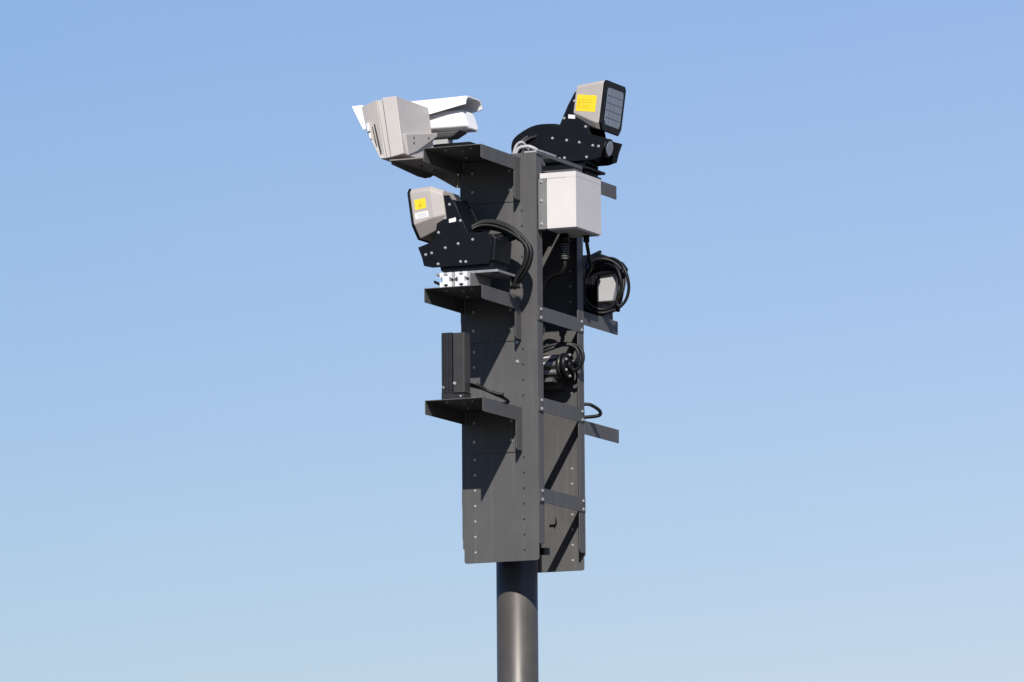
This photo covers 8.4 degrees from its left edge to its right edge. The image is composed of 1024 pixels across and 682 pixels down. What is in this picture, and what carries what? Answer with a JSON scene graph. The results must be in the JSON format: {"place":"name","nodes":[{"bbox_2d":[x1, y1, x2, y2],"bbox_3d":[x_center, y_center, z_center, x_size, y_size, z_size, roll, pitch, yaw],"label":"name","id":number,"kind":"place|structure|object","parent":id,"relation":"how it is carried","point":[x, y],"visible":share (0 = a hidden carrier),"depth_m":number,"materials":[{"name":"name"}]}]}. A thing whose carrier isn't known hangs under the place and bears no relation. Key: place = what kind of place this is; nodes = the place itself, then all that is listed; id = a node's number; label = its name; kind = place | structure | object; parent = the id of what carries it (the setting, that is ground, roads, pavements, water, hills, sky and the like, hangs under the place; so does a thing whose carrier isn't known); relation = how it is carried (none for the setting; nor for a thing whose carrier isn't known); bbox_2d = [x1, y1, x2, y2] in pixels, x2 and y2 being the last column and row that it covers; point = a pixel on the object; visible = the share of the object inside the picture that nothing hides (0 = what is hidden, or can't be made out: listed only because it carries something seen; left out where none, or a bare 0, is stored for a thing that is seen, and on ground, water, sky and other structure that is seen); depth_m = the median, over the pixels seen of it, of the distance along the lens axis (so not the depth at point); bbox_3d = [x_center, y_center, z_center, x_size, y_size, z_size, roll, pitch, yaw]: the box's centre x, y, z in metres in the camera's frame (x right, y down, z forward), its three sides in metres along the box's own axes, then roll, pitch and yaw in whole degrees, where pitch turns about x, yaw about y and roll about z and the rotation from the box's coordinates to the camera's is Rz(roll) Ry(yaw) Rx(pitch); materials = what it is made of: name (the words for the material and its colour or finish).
{"place":"outdoors","nodes":[
{"label":"outdoors","id":0,"kind":"place"},
{"bbox_2d":[0,0,1023,681],"label":"sky","id":1,"kind":"structure","parent":0,"point":[222,459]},
{"bbox_3d":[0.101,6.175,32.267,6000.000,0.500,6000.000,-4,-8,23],"label":"ground","id":2,"kind":"structure","parent":0,"visible":0},
{"bbox_2d":[390,144,618,681],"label":"equipment mast","id":3,"kind":"object","parent":2,"relation":"on","point":[523,489],"visible":0.87,"depth_m":32.84,"materials":[{"name":"metal"}]},
{"bbox_2d":[362,96,436,161],"bbox_3d":[-0.540,-0.978,33.006,0.243,0.291,0.380,-4,-8,23],"label":"camera housing","id":4,"kind":"object","parent":3,"relation":"on","point":[398,127],"visible":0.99,"depth_m":32.86,"materials":[{"name":"beige paint"}]},
{"bbox_2d":[362,100,390,161],"bbox_3d":[-0.586,-0.971,33.023,0.145,0.282,0.366,-4,-8,23],"label":"door","id":5,"kind":"structure","parent":4,"relation":"in","point":[371,114],"depth_m":32.86,"materials":[{"name":"beige paint"}]},
{"bbox_2d":[352,96,482,146],"bbox_3d":[-0.447,-0.962,33.326,0.605,0.360,0.204,-4,-8,23],"label":"surveillance camera","id":6,"kind":"object","parent":3,"relation":"on","point":[452,119],"visible":0.58,"depth_m":33.21,"materials":[{"name":"white paint"}]},
{"bbox_2d":[407,186,533,289],"bbox_3d":[-0.201,-0.479,32.655,0.556,0.496,0.322,-4,-8,23],"label":"illuminator","id":7,"kind":"object","parent":3,"relation":"on","point":[460,248],"visible":1,"depth_m":32.63,"materials":[{"name":"metal"}]},
{"bbox_2d":[441,332,509,403],"bbox_3d":[-0.153,0.126,32.558,0.358,0.320,0.185,4,-9,-28],"label":"radio unit","id":8,"kind":"object","parent":3,"relation":"attached to","point":[456,381],"visible":1,"depth_m":32.49,"materials":[{"name":"metal"}]},
{"bbox_2d":[512,141,555,166],"bbox_3d":[0.084,-0.889,33.072,0.195,0.127,0.180,-4,-8,23],"label":"conduit loop","id":9,"kind":"object","parent":3,"relation":"attached to","point":[517,148],"visible":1,"depth_m":33.06,"materials":[{"name":"white plastic"}]},
{"bbox_2d":[543,342,584,390],"bbox_3d":[0.184,0.120,33.218,0.367,0.213,0.173,-4,-8,23],"label":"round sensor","id":10,"kind":"object","parent":3,"relation":"attached to","point":[559,369],"visible":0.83,"depth_m":33.15,"materials":[{"name":"metal"}]},
{"bbox_2d":[511,80,625,179],"bbox_3d":[0.275,-0.990,33.715,0.518,0.464,0.351,-4,-8,23],"label":"illuminator","id":11,"kind":"object","parent":3,"relation":"on","point":[593,113],"visible":0.73,"depth_m":33.58,"materials":[{"name":"metal"}]},
{"bbox_2d":[538,171,601,292],"bbox_3d":[0.259,-0.445,33.127,0.330,0.617,0.716,-1,-8,1],"label":"junction box","id":12,"kind":"object","parent":3,"relation":"attached to","point":[569,203],"visible":1,"depth_m":32.86,"materials":[{"name":"paint"}]},
{"bbox_2d":[584,402,601,418],"bbox_3d":[0.350,0.334,33.279,0.154,0.079,0.060,-2,-8,9],"label":"cable loop","id":13,"kind":"object","parent":3,"relation":"attached to","point":[595,407],"visible":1,"depth_m":33.27,"materials":[{"name":"rubber"}]},
{"bbox_2d":[583,254,627,319],"bbox_3d":[0.394,-0.253,33.691,0.301,0.311,0.166,-4,-8,23],"label":"hooded lamp","id":14,"kind":"object","parent":3,"relation":"on","point":[602,287],"visible":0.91,"depth_m":33.61,"materials":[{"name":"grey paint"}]},
{"bbox_2d":[583,257,629,315],"bbox_3d":[0.443,-0.268,33.543,0.254,0.283,0.094,-4,-8,23],"label":"cable coil","id":15,"kind":"object","parent":14,"relation":"hanging from","point":[620,271],"visible":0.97,"depth_m":33.53,"materials":[{"name":"rubber"}]}
]}

